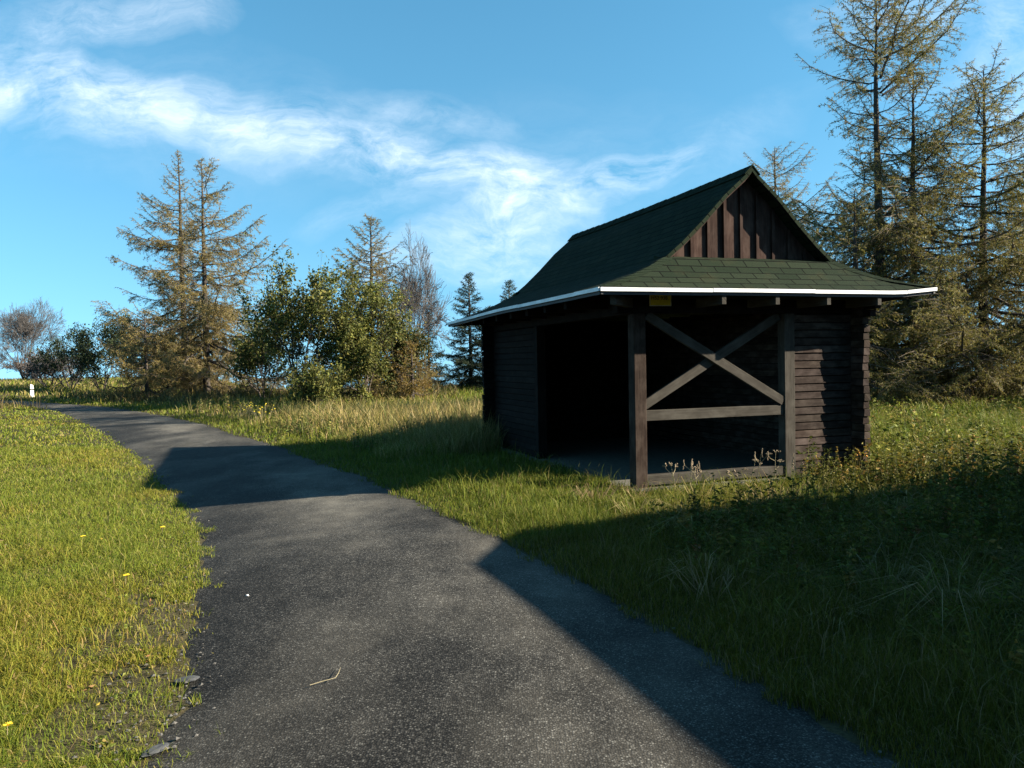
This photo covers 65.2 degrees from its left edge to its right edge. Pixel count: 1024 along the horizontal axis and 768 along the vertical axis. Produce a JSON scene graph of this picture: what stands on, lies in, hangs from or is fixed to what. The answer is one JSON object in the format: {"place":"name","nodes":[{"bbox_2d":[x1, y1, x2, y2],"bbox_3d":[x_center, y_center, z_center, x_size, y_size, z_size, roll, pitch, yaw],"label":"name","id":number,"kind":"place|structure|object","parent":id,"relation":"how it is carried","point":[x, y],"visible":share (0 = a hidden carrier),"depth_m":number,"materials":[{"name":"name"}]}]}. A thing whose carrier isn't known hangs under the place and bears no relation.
{"place":"outdoors","nodes":[
{"label":"outdoors","id":0,"kind":"place"},
{"bbox_2d":[0,403,225,767],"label":"lawn grass","id":1,"kind":"structure","parent":0,"point":[30,528],"depth_m":6.61,"materials":[{"name":"green plant"}]},
{"bbox_2d":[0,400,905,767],"bbox_3d":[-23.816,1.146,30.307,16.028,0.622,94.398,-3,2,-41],"label":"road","id":2,"kind":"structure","parent":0,"point":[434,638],"depth_m":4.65,"materials":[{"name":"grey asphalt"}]},
{"bbox_2d":[0,381,1023,767],"bbox_3d":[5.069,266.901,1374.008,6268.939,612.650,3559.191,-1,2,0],"label":"ground","id":3,"kind":"structure","parent":0,"point":[834,725],"depth_m":4.78,"materials":[{"name":"green plant"}]},
{"bbox_2d":[3,722,12,738],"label":"yellow flower","id":4,"kind":"object","parent":3,"relation":"on","point":[7,724],"visible":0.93,"depth_m":3.67,"materials":[{"name":"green plant"}]},
{"bbox_2d":[30,384,33,396],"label":"marker post","id":5,"kind":"object","parent":3,"relation":"on","point":[31,390],"visible":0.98,"depth_m":49.26,"materials":[{"name":"white plastic"}]},
{"bbox_2d":[0,349,70,378],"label":"bare shrub","id":6,"kind":"object","parent":3,"relation":"on","point":[16,365],"visible":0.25,"depth_m":89.55,"materials":[{"name":"brown plant"}]},
{"bbox_2d":[0,297,72,379],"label":"bare tree","id":7,"kind":"object","parent":3,"relation":"on","point":[25,325],"visible":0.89,"depth_m":91.50,"materials":[{"name":"grey plant"}]},
{"bbox_2d":[19,347,84,387],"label":"bare shrub","id":8,"kind":"object","parent":3,"relation":"on","point":[29,371],"visible":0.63,"depth_m":57.51,"materials":[{"name":"brown plant"}]},
{"bbox_2d":[27,325,110,389],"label":"dark shrub","id":9,"kind":"object","parent":3,"relation":"on","point":[59,353],"visible":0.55,"depth_m":54.77,"materials":[{"name":"leaf"},{"name":"bark"},{"name":"grey brown bark"}]},
{"bbox_2d":[0,522,182,767],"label":"lawn weeds","id":10,"kind":"object","parent":3,"relation":"on","point":[109,744],"visible":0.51,"depth_m":4.73,"materials":[{"name":"green plant"}]},
{"bbox_2d":[0,538,186,767],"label":"fallen leaves","id":11,"kind":"object","parent":3,"relation":"on","point":[68,686],"visible":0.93,"depth_m":4.09,"materials":[{"name":"brown plant"}]},
{"bbox_2d":[61,311,136,389],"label":"dark shrub","id":12,"kind":"object","parent":3,"relation":"on","point":[88,359],"visible":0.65,"depth_m":52.43,"materials":[{"name":"leaf"},{"name":"bark"},{"name":"grey brown bark"}]},
{"bbox_2d":[77,302,187,400],"bbox_3d":[-18.393,-0.894,39.925,5.785,6.442,5.185,-1,2,0],"label":"larch tree","id":13,"kind":"object","parent":3,"relation":"on","point":[147,375],"visible":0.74,"depth_m":39.43,"materials":[{"name":"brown plant"}]},
{"bbox_2d":[96,305,174,391],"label":"dark shrub","id":14,"kind":"object","parent":3,"relation":"on","point":[115,341],"visible":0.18,"depth_m":51.41,"materials":[{"name":"green plant"}]},
{"bbox_2d":[90,151,250,395],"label":"larch tree","id":15,"kind":"object","parent":3,"relation":"on","point":[161,245],"visible":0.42,"depth_m":44.62,"materials":[{"name":"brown plant"}]},
{"bbox_2d":[149,338,199,391],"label":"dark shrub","id":16,"kind":"object","parent":3,"relation":"on","point":[170,354],"visible":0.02,"depth_m":46.31,"materials":[{"name":"green plant"}]},
{"bbox_2d":[174,675,199,681],"bbox_3d":[-1.773,1.608,4.364,0.131,0.017,0.079,-2,2,-21],"label":"stone","id":17,"kind":"object","parent":3,"relation":"on","point":[190,677],"visible":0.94,"depth_m":4.36,"materials":[{"name":"grey stone"}]},
{"bbox_2d":[121,157,318,394],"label":"larch tree","id":18,"kind":"object","parent":3,"relation":"on","point":[209,313],"visible":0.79,"depth_m":41.64,"materials":[{"name":"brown plant"}]},
{"bbox_2d":[228,402,255,415],"bbox_3d":[-9.097,0.899,27.252,0.981,0.596,0.611,-1,2,0],"label":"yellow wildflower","id":19,"kind":"object","parent":3,"relation":"on","point":[241,407],"visible":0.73,"depth_m":27.24,"materials":[{"name":"green plant"}]},
{"bbox_2d":[240,402,259,420],"bbox_3d":[-8.491,0.909,26.182,0.579,0.636,0.622,0,2,25],"label":"yellow wildflower","id":20,"kind":"object","parent":3,"relation":"on","point":[252,410],"visible":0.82,"depth_m":26.21,"materials":[{"name":"green plant"}]},
{"bbox_2d":[0,376,507,461],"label":"dry tall grass","id":21,"kind":"structure","parent":3,"relation":"on","point":[466,433],"depth_m":22.30,"materials":[{"name":"plant"}]},
{"bbox_2d":[249,403,274,420],"bbox_3d":[-7.902,0.929,25.456,0.627,0.643,1.014,-2,2,-39],"label":"yellow wildflower","id":22,"kind":"object","parent":3,"relation":"on","point":[262,412],"visible":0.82,"depth_m":25.42,"materials":[{"name":"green plant"}]},
{"bbox_2d":[223,295,306,398],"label":"leafy tree","id":23,"kind":"object","parent":3,"relation":"on","point":[248,362],"visible":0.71,"depth_m":36.28,"materials":[{"name":"leaf"},{"name":"dark bark"},{"name":"grey brown bark"}]},
{"bbox_2d":[231,233,373,401],"bbox_3d":[-8.232,-1.539,33.033,5.712,9.557,5.872,-2,2,-28],"label":"leafy tree","id":24,"kind":"object","parent":3,"relation":"on","point":[315,310],"visible":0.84,"depth_m":32.41,"materials":[{"name":"leaf"},{"name":"dark bark"},{"name":"grey brown bark"}]},
{"bbox_2d":[281,350,350,404],"bbox_3d":[-7.648,0.000,31.310,2.913,2.754,2.867,-1,2,0],"label":"bush","id":25,"kind":"object","parent":3,"relation":"on","point":[314,382],"visible":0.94,"depth_m":30.77,"materials":[{"name":"green plant"}]},
{"bbox_2d":[181,392,454,451],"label":"tall meadow herbs","id":26,"kind":"object","parent":3,"relation":"on","point":[226,403],"visible":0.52,"depth_m":22.46,"materials":[{"name":"green plant"}]},
{"bbox_2d":[318,269,417,404],"bbox_3d":[-5.980,-1.857,33.890,4.062,6.330,4.730,-1,2,0],"label":"leafy tree","id":27,"kind":"object","parent":3,"relation":"on","point":[362,350],"visible":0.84,"depth_m":32.76,"materials":[{"name":"leaf"},{"name":"dark bark"},{"name":"grey brown bark"}]},
{"bbox_2d":[298,213,445,400],"bbox_3d":[-6.919,-3.147,37.188,7.316,9.679,7.556,-1,2,0],"label":"larch tree","id":28,"kind":"object","parent":3,"relation":"on","point":[371,270],"visible":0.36,"depth_m":37.22,"materials":[{"name":"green plant"}]},
{"bbox_2d":[368,316,432,397],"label":"leafy tree","id":29,"kind":"object","parent":3,"relation":"on","point":[401,344],"visible":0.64,"depth_m":35.67,"materials":[{"name":"leaf"},{"name":"dark bark"},{"name":"grey brown bark"}]},
{"bbox_2d":[372,341,440,400],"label":"larch tree","id":30,"kind":"object","parent":3,"relation":"on","point":[411,391],"visible":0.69,"depth_m":34.28,"materials":[{"name":"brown plant"}]},
{"bbox_2d":[374,223,451,388],"bbox_3d":[-4.768,-3.562,38.079,4.122,8.612,3.990,-1,2,0],"label":"bare tree","id":31,"kind":"object","parent":3,"relation":"on","point":[417,296],"visible":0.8,"depth_m":38.03,"materials":[{"name":"grey plant"}]},
{"bbox_2d":[414,314,452,390],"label":"spruce tree","id":32,"kind":"object","parent":3,"relation":"on","point":[440,367],"visible":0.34,"depth_m":42.42,"materials":[{"name":"green plant"}]},
{"bbox_2d":[437,272,491,390],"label":"spruce tree","id":33,"kind":"object","parent":3,"relation":"on","point":[470,379],"visible":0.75,"depth_m":44.03,"materials":[{"name":"green plant"}]},
{"bbox_2d":[54,460,881,766],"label":"road edge gravel","id":34,"kind":"structure","parent":3,"relation":"on","point":[166,678],"depth_m":4.14,"materials":[{"name":"grey stone"}]},
{"bbox_2d":[140,743,168,756],"bbox_3d":[-1.590,1.628,3.564,0.066,0.016,0.138,0,2,29],"label":"stone","id":35,"kind":"object","parent":34,"relation":"on","point":[160,747],"visible":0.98,"depth_m":3.56,"materials":[{"name":"grey stone"}]},
{"bbox_2d":[481,279,516,356],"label":"spruce tree","id":36,"kind":"object","parent":3,"relation":"on","point":[509,286],"visible":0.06,"depth_m":43.79,"materials":[{"name":"green plant"}]},
{"bbox_2d":[0,378,1023,409],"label":"dry undergrowth","id":37,"kind":"object","parent":3,"relation":"on","point":[208,393],"visible":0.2,"depth_m":37.00,"materials":[{"name":"green plant"}]},
{"bbox_2d":[1,395,1023,767],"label":"verge grass","id":38,"kind":"structure","parent":3,"relation":"on","point":[981,711],"depth_m":5.60,"materials":[{"name":"green plant"}]},
{"bbox_2d":[663,462,677,485],"bbox_3d":[2.113,1.251,10.592,0.223,0.451,0.113,-2,2,-16],"label":"dried plant","id":39,"kind":"object","parent":3,"relation":"on","point":[670,464],"visible":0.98,"depth_m":10.58,"materials":[{"name":"beige plant"}]},
{"bbox_2d":[683,459,699,489],"bbox_3d":[2.356,1.225,10.512,0.228,0.501,0.095,-1,2,0],"label":"dried plant","id":40,"kind":"object","parent":3,"relation":"on","point":[693,468],"visible":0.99,"depth_m":10.51,"materials":[{"name":"beige plant"}]},
{"bbox_2d":[447,164,936,492],"bbox_3d":[2.386,-0.786,14.275,5.368,4.723,7.618,-2,2,-19],"label":"wooden shelter","id":41,"kind":"object","parent":3,"relation":"on","point":[744,346],"visible":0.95,"depth_m":11.92,"materials":[{"name":"brown wood"}]},
{"bbox_2d":[649,295,670,305],"bbox_3d":[2.006,-1.140,10.818,0.330,0.172,0.016,-2,2,-19],"label":"sign","id":42,"kind":"object","parent":41,"relation":"attached to","point":[659,300],"visible":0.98,"depth_m":10.81,"materials":[{"name":"yellow metal"}]},
{"bbox_2d":[690,461,701,485],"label":"dried plant","id":43,"kind":"object","parent":3,"relation":"on","point":[695,467],"visible":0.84,"depth_m":10.63,"materials":[{"name":"beige plant"}]},
{"bbox_2d":[427,384,1023,474],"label":"meadow grass","id":44,"kind":"structure","parent":3,"relation":"on","point":[1009,422],"depth_m":17.56,"materials":[{"name":"green plant"}]},
{"bbox_2d":[742,459,761,478],"bbox_3d":[3.279,1.233,10.886,0.283,0.431,0.121,-1,2,-11],"label":"dried plant","id":45,"kind":"object","parent":3,"relation":"on","point":[753,468],"visible":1,"depth_m":10.88,"materials":[{"name":"beige plant"}]},
{"bbox_2d":[754,448,768,479],"bbox_3d":[3.385,1.158,10.878,0.219,0.570,0.093,-1,2,0],"label":"dried plant","id":46,"kind":"object","parent":3,"relation":"on","point":[760,458],"visible":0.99,"depth_m":10.87,"materials":[{"name":"beige plant"}]},
{"bbox_2d":[765,450,783,467],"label":"dried plant","id":47,"kind":"object","parent":3,"relation":"on","point":[779,460],"visible":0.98,"depth_m":11.02,"materials":[{"name":"beige plant"}]},
{"bbox_2d":[743,140,837,257],"bbox_3d":[13.841,-5.481,40.315,9.704,13.004,7.759,1,2,43],"label":"larch tree","id":48,"kind":"object","parent":3,"relation":"on","point":[774,187],"visible":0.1,"depth_m":39.13,"materials":[{"name":"green plant"}]},
{"bbox_2d":[792,453,803,474],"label":"dried plant","id":49,"kind":"object","parent":3,"relation":"on","point":[794,463],"visible":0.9,"depth_m":11.12,"materials":[{"name":"beige plant"}]},
{"bbox_2d":[643,431,1023,680],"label":"leafy weeds","id":50,"kind":"object","parent":3,"relation":"on","point":[1002,506],"visible":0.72,"depth_m":7.10,"materials":[{"name":"green plant"}]},
{"bbox_2d":[836,202,925,374],"bbox_3d":[15.198,-3.399,35.794,7.678,9.726,6.839,0,2,27],"label":"larch tree","id":51,"kind":"object","parent":3,"relation":"on","point":[858,254],"visible":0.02,"depth_m":35.82,"materials":[{"name":"green plant"}]},
{"bbox_2d":[809,183,969,409],"bbox_3d":[10.689,-2.249,24.151,5.194,7.312,6.223,0,2,21],"label":"larch tree","id":52,"kind":"object","parent":3,"relation":"on","point":[884,395],"visible":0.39,"depth_m":23.26,"materials":[{"name":"green plant"}]},
{"bbox_2d":[781,0,1023,401],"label":"larch tree","id":53,"kind":"object","parent":3,"relation":"on","point":[897,79],"visible":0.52,"depth_m":24.56,"materials":[{"name":"green plant"}]},
{"bbox_2d":[783,61,1023,409],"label":"larch tree","id":54,"kind":"object","parent":3,"relation":"on","point":[911,181],"visible":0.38,"depth_m":24.13,"materials":[{"name":"green plant"}]},
{"bbox_2d":[802,425,1023,502],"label":"tall leafy weeds","id":55,"kind":"object","parent":3,"relation":"on","point":[906,465],"visible":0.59,"depth_m":9.87,"materials":[{"name":"green plant"}]},
{"bbox_2d":[839,40,1023,407],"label":"larch tree","id":56,"kind":"object","parent":3,"relation":"on","point":[982,226],"visible":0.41,"depth_m":24.44,"materials":[{"name":"green plant"}]},
{"bbox_2d":[868,391,1023,465],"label":"leafy meadow weeds","id":57,"kind":"object","parent":3,"relation":"on","point":[911,412],"visible":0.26,"depth_m":16.41,"materials":[{"name":"green plant"}]},
{"bbox_2d":[910,256,1023,403],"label":"larch tree","id":58,"kind":"object","parent":3,"relation":"on","point":[978,312],"visible":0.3,"depth_m":23.66,"materials":[{"name":"green plant"}]},
{"bbox_2d":[914,139,1023,391],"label":"larch tree","id":59,"kind":"object","parent":3,"relation":"on","point":[1016,248],"visible":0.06,"depth_m":26.77,"materials":[{"name":"green plant"}]},
{"bbox_2d":[982,280,1023,383],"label":"larch tree","id":60,"kind":"object","parent":3,"relation":"on","point":[1009,339],"visible":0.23,"depth_m":24.75,"materials":[{"name":"green plant"}]},
{"bbox_2d":[0,0,1023,388],"label":"sky","id":61,"kind":"structure","parent":0,"point":[501,132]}
]}

